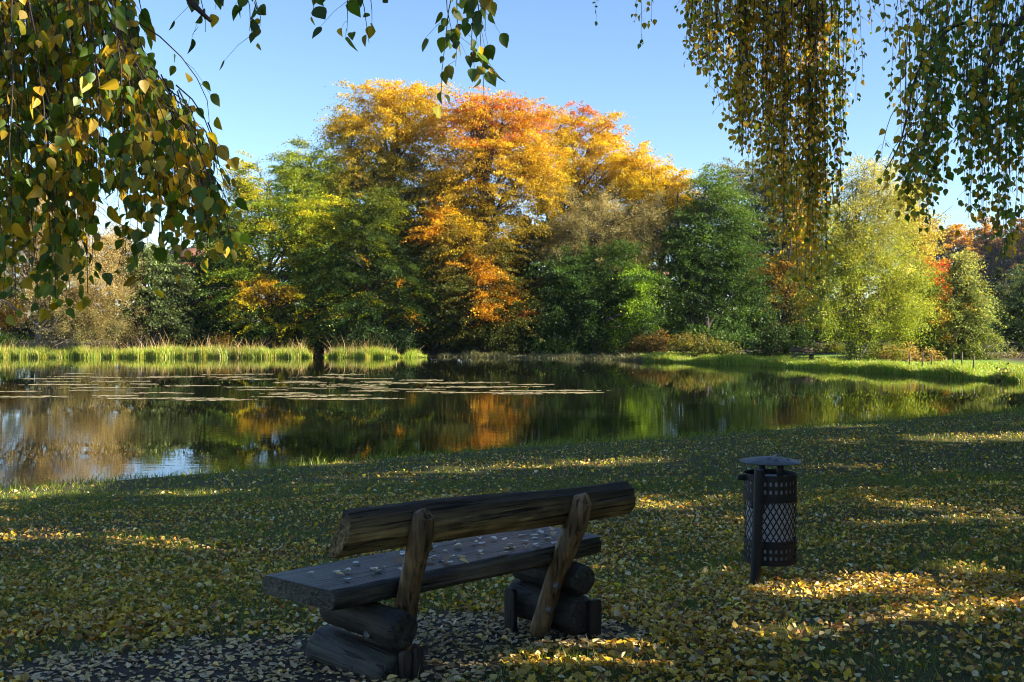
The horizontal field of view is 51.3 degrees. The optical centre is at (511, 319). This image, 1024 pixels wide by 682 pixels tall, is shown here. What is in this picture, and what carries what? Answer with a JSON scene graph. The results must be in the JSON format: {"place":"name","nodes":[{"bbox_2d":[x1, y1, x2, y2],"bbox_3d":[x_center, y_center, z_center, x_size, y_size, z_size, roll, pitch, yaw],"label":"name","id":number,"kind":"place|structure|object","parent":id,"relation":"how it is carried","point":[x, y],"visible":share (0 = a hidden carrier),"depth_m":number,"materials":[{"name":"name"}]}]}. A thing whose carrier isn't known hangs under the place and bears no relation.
{"place":"outdoors","nodes":[
{"label":"outdoors","id":0,"kind":"place"},
{"bbox_2d":[21,378,78,378],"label":"lily raft","id":1,"kind":"object","parent":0,"point":[48,378],"visible":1,"depth_m":54.19,"materials":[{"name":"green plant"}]},
{"bbox_2d":[47,376,107,376],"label":"lily raft","id":2,"kind":"object","parent":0,"point":[76,376],"visible":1,"depth_m":56.09,"materials":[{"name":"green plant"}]},
{"bbox_2d":[80,387,145,387],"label":"lily raft","id":3,"kind":"object","parent":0,"point":[112,387],"visible":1,"depth_m":46.99,"materials":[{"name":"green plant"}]},
{"bbox_2d":[431,382,499,382],"bbox_3d":[-1.997,2.989,50.825,3.830,0.013,1.168,0,0,0],"label":"lily raft","id":4,"kind":"object","parent":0,"point":[463,382],"visible":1,"depth_m":50.74,"materials":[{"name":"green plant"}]},
{"bbox_2d":[0,356,1023,489],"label":"water","id":5,"kind":"structure","parent":0,"point":[72,434],"depth_m":37.28,"materials":[{"name":"green liquid"}]},
{"bbox_2d":[107,397,177,398],"bbox_3d":[-14.365,2.989,40.515,3.155,0.014,0.913,0,0,0],"label":"lily raft","id":6,"kind":"object","parent":5,"relation":"on","point":[136,398],"visible":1,"depth_m":40.45,"materials":[{"name":"green plant"}]},
{"bbox_2d":[165,385,219,386],"bbox_3d":[-14.523,2.989,48.310,2.569,0.013,1.134,0,0,0],"label":"lily raft","id":7,"kind":"object","parent":5,"relation":"on","point":[194,385],"visible":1,"depth_m":48.42,"materials":[{"name":"green plant"}]},
{"bbox_2d":[178,399,256,400],"bbox_3d":[-11.108,2.989,39.750,3.210,0.014,0.958,0,0,-6],"label":"lily raft","id":8,"kind":"object","parent":5,"relation":"on","point":[217,399],"visible":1,"depth_m":39.91,"materials":[{"name":"green plant"}]},
{"bbox_2d":[204,374,262,374],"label":"lily raft","id":9,"kind":"object","parent":5,"relation":"on","point":[231,374],"visible":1,"depth_m":58.13,"materials":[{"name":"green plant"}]},
{"bbox_2d":[290,394,363,395],"bbox_3d":[-7.270,2.989,42.212,3.432,0.014,0.939,0,0,0],"label":"lily raft","id":10,"kind":"object","parent":5,"relation":"on","point":[332,395],"visible":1,"depth_m":42.08,"materials":[{"name":"green plant"}]},
{"bbox_2d":[329,398,403,398],"bbox_3d":[-5.480,2.989,40.529,2.914,0.014,0.754,0,0,0],"label":"lily raft","id":11,"kind":"object","parent":5,"relation":"on","point":[370,398],"visible":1,"depth_m":40.45,"materials":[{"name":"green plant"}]},
{"bbox_2d":[458,386,544,386],"bbox_3d":[-0.758,2.989,47.602,4.470,0.014,1.074,0,0,0],"label":"lily raft","id":12,"kind":"object","parent":5,"relation":"on","point":[500,386],"visible":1,"depth_m":47.70,"materials":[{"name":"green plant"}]},
{"bbox_2d":[476,390,600,390],"bbox_3d":[1.271,2.989,45.002,5.845,0.014,0.916,0,0,0],"label":"lily raft","id":13,"kind":"object","parent":5,"relation":"on","point":[531,390],"visible":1,"depth_m":45.01,"materials":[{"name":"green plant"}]},
{"bbox_2d":[0,325,1023,681],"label":"ground","id":14,"kind":"structure","parent":0,"point":[626,629],"depth_m":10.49,"materials":[{"name":"plant"}]},
{"bbox_2d":[1,274,25,334],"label":"woodland tree","id":15,"kind":"object","parent":14,"relation":"on","point":[13,295],"visible":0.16,"depth_m":125.18,"materials":[{"name":"brown plant"}]},
{"bbox_2d":[0,297,32,344],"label":"orange shrub","id":16,"kind":"object","parent":14,"relation":"on","point":[3,321],"visible":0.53,"depth_m":87.21,"materials":[{"name":"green plant"}]},
{"bbox_2d":[0,327,34,348],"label":"green shrub","id":17,"kind":"object","parent":14,"relation":"on","point":[4,337],"visible":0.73,"depth_m":86.38,"materials":[{"name":"green plant"}]},
{"bbox_2d":[1,266,70,337],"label":"woodland tree","id":18,"kind":"object","parent":14,"relation":"on","point":[26,328],"visible":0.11,"depth_m":127.10,"materials":[{"name":"brown plant"}]},
{"bbox_2d":[0,162,158,351],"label":"tan willow","id":19,"kind":"object","parent":14,"relation":"on","point":[51,330],"visible":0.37,"depth_m":85.24,"materials":[{"name":"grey plant"}]},
{"bbox_2d":[32,260,133,339],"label":"woodland tree","id":20,"kind":"object","parent":14,"relation":"on","point":[94,313],"visible":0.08,"depth_m":122.05,"materials":[{"name":"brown plant"}]},
{"bbox_2d":[72,225,152,347],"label":"woodland tree","id":21,"kind":"object","parent":14,"relation":"on","point":[123,252],"visible":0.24,"depth_m":99.31,"materials":[{"name":"beige plant"}]},
{"bbox_2d":[108,312,158,348],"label":"bare shrub","id":22,"kind":"object","parent":14,"relation":"on","point":[130,343],"visible":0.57,"depth_m":86.71,"materials":[{"name":"brown plant"}]},
{"bbox_2d":[106,246,174,340],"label":"woodland tree","id":23,"kind":"object","parent":14,"relation":"on","point":[169,248],"visible":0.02,"depth_m":121.58,"materials":[{"name":"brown plant"}]},
{"bbox_2d":[0,333,314,357],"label":"reeds","id":24,"kind":"object","parent":14,"relation":"on","point":[173,351],"visible":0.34,"depth_m":84.46,"materials":[{"name":"green plant"}]},
{"bbox_2d":[104,240,212,348],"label":"pale green tree","id":25,"kind":"object","parent":14,"relation":"on","point":[163,310],"visible":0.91,"depth_m":87.09,"materials":[{"name":"green plant"}]},
{"bbox_2d":[140,318,209,348],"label":"understory shrub","id":26,"kind":"object","parent":14,"relation":"on","point":[160,342],"visible":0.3,"depth_m":91.50,"materials":[{"name":"green plant"}]},
{"bbox_2d":[170,248,205,315],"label":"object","id":27,"kind":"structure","parent":14,"relation":"on","point":[192,250],"depth_m":119.23,"materials":[{"name":"red plant"}]},
{"bbox_2d":[144,248,255,347],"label":"shaded alder","id":28,"kind":"object","parent":14,"relation":"on","point":[192,302],"visible":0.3,"depth_m":92.99,"materials":[{"name":"green plant"}]},
{"bbox_2d":[170,317,237,348],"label":"understory shrub","id":29,"kind":"object","parent":14,"relation":"on","point":[199,336],"visible":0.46,"depth_m":91.00,"materials":[{"name":"green plant"}]},
{"bbox_2d":[180,205,264,314],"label":"woodland tree","id":30,"kind":"object","parent":14,"relation":"on","point":[195,245],"depth_m":123.94,"materials":[{"name":"green plant"}]},
{"bbox_2d":[210,331,237,349],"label":"golden shrub","id":31,"kind":"object","parent":14,"relation":"on","point":[225,339],"visible":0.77,"depth_m":87.90,"materials":[{"name":"yellow plant"}]},
{"bbox_2d":[177,215,271,310],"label":"woodland tree","id":32,"kind":"object","parent":14,"relation":"on","point":[204,239],"visible":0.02,"depth_m":104.13,"materials":[{"name":"green plant"}]},
{"bbox_2d":[206,316,260,348],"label":"understory shrub","id":33,"kind":"object","parent":14,"relation":"on","point":[238,331],"visible":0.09,"depth_m":92.26,"materials":[{"name":"green plant"}]},
{"bbox_2d":[188,321,309,348],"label":"understory shrub","id":34,"kind":"object","parent":14,"relation":"on","point":[240,340],"visible":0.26,"depth_m":90.30,"materials":[{"name":"green plant"}]},
{"bbox_2d":[0,0,508,325],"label":"birch tree","id":35,"kind":"object","parent":14,"relation":"on","point":[154,142],"visible":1,"depth_m":2.84,"materials":[{"name":"green plant"}]},
{"bbox_2d":[176,150,361,354],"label":"yellow tipped beech","id":36,"kind":"object","parent":14,"relation":"on","point":[267,288],"visible":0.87,"depth_m":88.19,"materials":[{"name":"green plant"}]},
{"bbox_2d":[256,235,303,334],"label":"woodland tree","id":37,"kind":"object","parent":14,"relation":"on","point":[288,280],"visible":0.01,"depth_m":126.11,"materials":[{"name":"green plant"}]},
{"bbox_2d":[260,328,331,350],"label":"understory shrub","id":38,"kind":"object","parent":14,"relation":"on","point":[292,338],"visible":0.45,"depth_m":89.70,"materials":[{"name":"green plant"}]},
{"bbox_2d":[254,135,365,351],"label":"green beech","id":39,"kind":"object","parent":14,"relation":"on","point":[296,178],"visible":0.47,"depth_m":90.99,"materials":[{"name":"green plant"}]},
{"bbox_2d":[307,321,345,352],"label":"round dark shrub","id":40,"kind":"object","parent":14,"relation":"on","point":[325,340],"visible":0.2,"depth_m":90.27,"materials":[{"name":"green plant"}]},
{"bbox_2d":[300,327,361,351],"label":"understory shrub","id":41,"kind":"object","parent":14,"relation":"on","point":[337,332],"visible":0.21,"depth_m":90.51,"materials":[{"name":"green plant"}]},
{"bbox_2d":[280,200,431,345],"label":"woodland tree","id":42,"kind":"object","parent":14,"relation":"on","point":[349,290],"depth_m":98.75,"materials":[{"name":"green plant"}]},
{"bbox_2d":[323,332,402,357],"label":"reeds","id":43,"kind":"object","parent":14,"relation":"on","point":[341,351],"visible":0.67,"depth_m":84.29,"materials":[{"name":"green plant"}]},
{"bbox_2d":[327,317,399,351],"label":"understory shrub","id":44,"kind":"object","parent":14,"relation":"on","point":[358,333],"visible":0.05,"depth_m":90.58,"materials":[{"name":"green plant"}]},
{"bbox_2d":[278,180,458,352],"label":"dark beech","id":45,"kind":"object","parent":14,"relation":"on","point":[371,239],"visible":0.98,"depth_m":86.71,"materials":[{"name":"green plant"}]},
{"bbox_2d":[327,322,422,352],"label":"understory shrub","id":46,"kind":"object","parent":14,"relation":"on","point":[406,341],"visible":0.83,"depth_m":86.12,"materials":[{"name":"green plant"}]},
{"bbox_2d":[309,77,462,350],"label":"golden beech","id":47,"kind":"object","parent":14,"relation":"on","point":[391,164],"visible":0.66,"depth_m":91.82,"materials":[{"name":"yellow plant"}]},
{"bbox_2d":[400,346,426,357],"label":"reeds","id":48,"kind":"object","parent":14,"relation":"on","point":[411,353],"visible":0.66,"depth_m":84.48,"materials":[{"name":"green plant"}]},
{"bbox_2d":[388,321,442,351],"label":"understory shrub","id":49,"kind":"object","parent":14,"relation":"on","point":[421,339],"visible":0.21,"depth_m":90.07,"materials":[{"name":"green plant"}]},
{"bbox_2d":[262,481,635,681],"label":"log bench","id":50,"kind":"object","parent":14,"relation":"on","point":[548,588],"visible":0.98,"depth_m":5.09,"materials":[{"name":"wood"}]},
{"bbox_2d":[415,322,482,353],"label":"understory shrub","id":51,"kind":"object","parent":14,"relation":"on","point":[444,345],"visible":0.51,"depth_m":88.20,"materials":[{"name":"green plant"}]},
{"bbox_2d":[381,177,523,348],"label":"woodland tree","id":52,"kind":"object","parent":14,"relation":"on","point":[443,282],"visible":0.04,"depth_m":98.78,"materials":[{"name":"green plant"}]},
{"bbox_2d":[393,85,585,355],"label":"red topped beech","id":53,"kind":"object","parent":14,"relation":"on","point":[475,256],"visible":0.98,"depth_m":88.09,"materials":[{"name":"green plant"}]},
{"bbox_2d":[476,316,546,354],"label":"understory shrub","id":54,"kind":"object","parent":14,"relation":"on","point":[519,346],"visible":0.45,"depth_m":86.90,"materials":[{"name":"green plant"}]},
{"bbox_2d":[0,408,1023,681],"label":"fallen leaves","id":55,"kind":"object","parent":14,"relation":"on","point":[702,584],"visible":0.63,"depth_m":7.04,"materials":[{"name":"yellow plant"}]},
{"bbox_2d":[497,220,565,337],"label":"woodland tree","id":56,"kind":"object","parent":14,"relation":"on","point":[529,261],"visible":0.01,"depth_m":112.93,"materials":[{"name":"green plant"}]},
{"bbox_2d":[492,201,586,346],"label":"woodland tree","id":57,"kind":"object","parent":14,"relation":"on","point":[535,268],"visible":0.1,"depth_m":98.93,"materials":[{"name":"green plant"}]},
{"bbox_2d":[437,348,699,362],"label":"shore grass","id":58,"kind":"structure","parent":14,"relation":"on","point":[499,354],"depth_m":82.86,"materials":[{"name":"green plant"}]},
{"bbox_2d":[525,334,619,354],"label":"waterside alder shrub","id":59,"kind":"object","parent":14,"relation":"on","point":[560,347],"visible":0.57,"depth_m":85.87,"materials":[{"name":"green plant"}]},
{"bbox_2d":[512,100,655,318],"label":"amber beech","id":60,"kind":"object","parent":14,"relation":"on","point":[603,141],"visible":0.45,"depth_m":94.14,"materials":[{"name":"orange plant"}]},
{"bbox_2d":[503,239,684,354],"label":"dark alder","id":61,"kind":"object","parent":14,"relation":"on","point":[596,319],"visible":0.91,"depth_m":85.97,"materials":[{"name":"green plant"}]},
{"bbox_2d":[525,180,677,346],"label":"grey willow","id":62,"kind":"object","parent":14,"relation":"on","point":[602,235],"visible":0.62,"depth_m":88.33,"materials":[{"name":"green plant"}]},
{"bbox_2d":[590,236,677,326],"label":"woodland tree","id":63,"kind":"object","parent":14,"relation":"on","point":[664,283],"visible":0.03,"depth_m":101.48,"materials":[{"name":"green plant"}]},
{"bbox_2d":[617,329,679,353],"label":"rust shrub","id":64,"kind":"object","parent":14,"relation":"on","point":[648,344],"visible":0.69,"depth_m":84.62,"materials":[{"name":"brown plant"}]},
{"bbox_2d":[596,140,711,349],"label":"yellow maple","id":65,"kind":"object","parent":14,"relation":"on","point":[663,183],"visible":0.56,"depth_m":91.33,"materials":[{"name":"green plant"}]},
{"bbox_2d":[633,298,678,338],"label":"understory shrub","id":66,"kind":"object","parent":14,"relation":"on","point":[653,316],"visible":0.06,"depth_m":102.12,"materials":[{"name":"green plant"}]},
{"bbox_2d":[644,315,712,350],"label":"understory shrub","id":67,"kind":"object","parent":14,"relation":"on","point":[671,330],"visible":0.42,"depth_m":88.46,"materials":[{"name":"green plant"}]},
{"bbox_2d":[663,298,722,334],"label":"understory shrub","id":68,"kind":"object","parent":14,"relation":"on","point":[677,318],"visible":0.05,"depth_m":99.65,"materials":[{"name":"green plant"}]},
{"bbox_2d":[668,248,726,325],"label":"woodland tree","id":69,"kind":"object","parent":14,"relation":"on","point":[679,281],"depth_m":124.93,"materials":[{"name":"green plant"}]},
{"bbox_2d":[660,317,740,350],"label":"understory shrub","id":70,"kind":"object","parent":14,"relation":"on","point":[714,334],"visible":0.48,"depth_m":88.16,"materials":[{"name":"green plant"}]},
{"bbox_2d":[662,331,745,357],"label":"gold brown shrub","id":71,"kind":"object","parent":14,"relation":"on","point":[722,348],"visible":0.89,"depth_m":76.19,"materials":[{"name":"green plant"}]},
{"bbox_2d":[639,162,782,349],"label":"green alder","id":72,"kind":"object","parent":14,"relation":"on","point":[704,260],"visible":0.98,"depth_m":88.16,"materials":[{"name":"green plant"}]},
{"bbox_2d":[697,300,758,341],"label":"understory shrub","id":73,"kind":"object","parent":14,"relation":"on","point":[734,326],"visible":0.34,"depth_m":99.78,"materials":[{"name":"green plant"}]},
{"bbox_2d":[710,328,752,348],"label":"understory shrub","id":74,"kind":"object","parent":14,"relation":"on","point":[737,336],"visible":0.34,"depth_m":89.96,"materials":[{"name":"green plant"}]},
{"bbox_2d":[738,332,772,348],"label":"understory shrub","id":75,"kind":"object","parent":14,"relation":"on","point":[748,337],"visible":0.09,"depth_m":88.32,"materials":[{"name":"green plant"}]},
{"bbox_2d":[723,287,790,341],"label":"understory shrub","id":76,"kind":"object","parent":14,"relation":"on","point":[761,320],"visible":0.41,"depth_m":101.85,"materials":[{"name":"green plant"}]},
{"bbox_2d":[691,199,832,331],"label":"woodland tree","id":77,"kind":"object","parent":14,"relation":"on","point":[766,210],"visible":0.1,"depth_m":121.78,"materials":[{"name":"green plant"}]},
{"bbox_2d":[737,456,800,584],"bbox_3d":[1.865,1.583,7.720,0.464,1.175,0.512,0,0,0],"label":"litter bin","id":78,"kind":"object","parent":14,"relation":"on","point":[770,496],"visible":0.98,"depth_m":7.59,"materials":[{"name":"black metal"}]},
{"bbox_2d":[691,156,851,308],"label":"hazy tall tree","id":79,"kind":"object","parent":14,"relation":"on","point":[753,190],"visible":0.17,"depth_m":133.92,"materials":[{"name":"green plant"}]},
{"bbox_2d":[742,315,822,356],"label":"shaded shrub","id":80,"kind":"object","parent":14,"relation":"on","point":[775,342],"visible":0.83,"depth_m":76.61,"materials":[{"name":"green plant"}]},
{"bbox_2d":[730,196,836,352],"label":"brown birch","id":81,"kind":"object","parent":14,"relation":"on","point":[786,292],"visible":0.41,"depth_m":77.71,"materials":[{"name":"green plant"}]},
{"bbox_2d":[758,287,811,339],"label":"understory shrub","id":82,"kind":"object","parent":14,"relation":"on","point":[772,302],"visible":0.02,"depth_m":106.27,"materials":[{"name":"green plant"}]},
{"bbox_2d":[773,288,830,340],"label":"understory shrub","id":83,"kind":"object","parent":14,"relation":"on","point":[809,318],"visible":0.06,"depth_m":103.84,"materials":[{"name":"green plant"}]},
{"bbox_2d":[790,347,815,358],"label":"park bench","id":84,"kind":"object","parent":14,"relation":"on","point":[809,350],"visible":0.69,"depth_m":70.68,"materials":[{"name":"brown wood"}]},
{"bbox_2d":[592,0,1023,300],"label":"birch tree","id":85,"kind":"object","parent":14,"relation":"on","point":[745,20],"visible":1,"depth_m":7.60,"materials":[{"name":"green plant"}]},
{"bbox_2d":[763,269,853,316],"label":"woodland tree","id":86,"kind":"object","parent":14,"relation":"on","point":[813,289],"visible":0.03,"depth_m":120.94,"materials":[{"name":"green plant"}]},
{"bbox_2d":[634,351,1023,381],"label":"bank grass","id":87,"kind":"structure","parent":14,"relation":"on","point":[950,370],"depth_m":63.03,"materials":[{"name":"green plant"}]},
{"bbox_2d":[813,339,844,352],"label":"yellow green shrub","id":88,"kind":"object","parent":14,"relation":"on","point":[827,347],"visible":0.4,"depth_m":79.64,"materials":[{"name":"green plant"}]},
{"bbox_2d":[816,298,882,342],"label":"understory shrub","id":89,"kind":"object","parent":14,"relation":"on","point":[839,331],"visible":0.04,"depth_m":100.47,"materials":[{"name":"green plant"}]},
{"bbox_2d":[774,151,959,361],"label":"pale willow","id":90,"kind":"object","parent":14,"relation":"on","point":[854,261],"visible":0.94,"depth_m":67.39,"materials":[{"name":"green plant"}]},
{"bbox_2d":[866,282,904,341],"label":"understory shrub","id":91,"kind":"object","parent":14,"relation":"on","point":[882,322],"visible":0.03,"depth_m":101.83,"materials":[{"name":"green plant"}]},
{"bbox_2d":[869,341,947,361],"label":"tawny shrub","id":92,"kind":"object","parent":14,"relation":"on","point":[915,356],"visible":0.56,"depth_m":66.78,"materials":[{"name":"brown plant"}]},
{"bbox_2d":[868,178,961,354],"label":"yellow poplar","id":93,"kind":"object","parent":14,"relation":"on","point":[925,248],"visible":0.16,"depth_m":76.24,"materials":[{"name":"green plant"}]},
{"bbox_2d":[884,268,964,356],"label":"green sapling","id":94,"kind":"object","parent":14,"relation":"on","point":[928,336],"visible":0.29,"depth_m":71.67,"materials":[{"name":"green plant"}]},
{"bbox_2d":[900,256,999,355],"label":"scarlet maple","id":95,"kind":"object","parent":14,"relation":"on","point":[937,284],"visible":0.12,"depth_m":74.55,"materials":[{"name":"red plant"}]},
{"bbox_2d":[919,224,988,307],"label":"woodland tree","id":96,"kind":"object","parent":14,"relation":"on","point":[958,243],"visible":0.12,"depth_m":258.14,"materials":[{"name":"orange plant"}]},
{"bbox_2d":[923,247,1023,359],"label":"cone shaped tree","id":97,"kind":"object","parent":14,"relation":"on","point":[965,285],"visible":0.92,"depth_m":69.57,"materials":[{"name":"green plant"}]},
{"bbox_2d":[952,214,1014,303],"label":"woodland tree","id":98,"kind":"object","parent":14,"relation":"on","point":[979,243],"visible":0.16,"depth_m":263.09,"materials":[{"name":"orange plant"}]},
{"bbox_2d":[972,296,1017,338],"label":"understory shrub","id":99,"kind":"object","parent":14,"relation":"on","point":[996,314],"visible":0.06,"depth_m":104.15,"materials":[{"name":"green plant"}]},
{"bbox_2d":[979,264,1023,318],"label":"woodland tree","id":100,"kind":"object","parent":14,"relation":"on","point":[999,275],"visible":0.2,"depth_m":126.97,"materials":[{"name":"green plant"}]},
{"bbox_2d":[981,265,1023,351],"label":"blue green tree","id":101,"kind":"object","parent":14,"relation":"on","point":[1015,328],"visible":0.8,"depth_m":81.64,"materials":[{"name":"green plant"}]},
{"bbox_2d":[982,216,1023,298],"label":"woodland tree","id":102,"kind":"object","parent":14,"relation":"on","point":[1010,263],"visible":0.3,"depth_m":257.22,"materials":[{"name":"brown plant"}]},
{"bbox_2d":[988,361,1023,380],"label":"waterside shrub","id":103,"kind":"object","parent":14,"relation":"on","point":[996,376],"visible":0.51,"depth_m":52.38,"materials":[{"name":"green plant"}]},
{"bbox_2d":[989,350,1023,357],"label":"brown hedge shrub","id":104,"kind":"object","parent":14,"relation":"on","point":[1011,355],"visible":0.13,"depth_m":72.00,"materials":[{"name":"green plant"}]},
{"bbox_2d":[0,0,1023,319],"label":"sky","id":105,"kind":"structure","parent":0,"point":[271,95],"materials":[{"name":"blue"}]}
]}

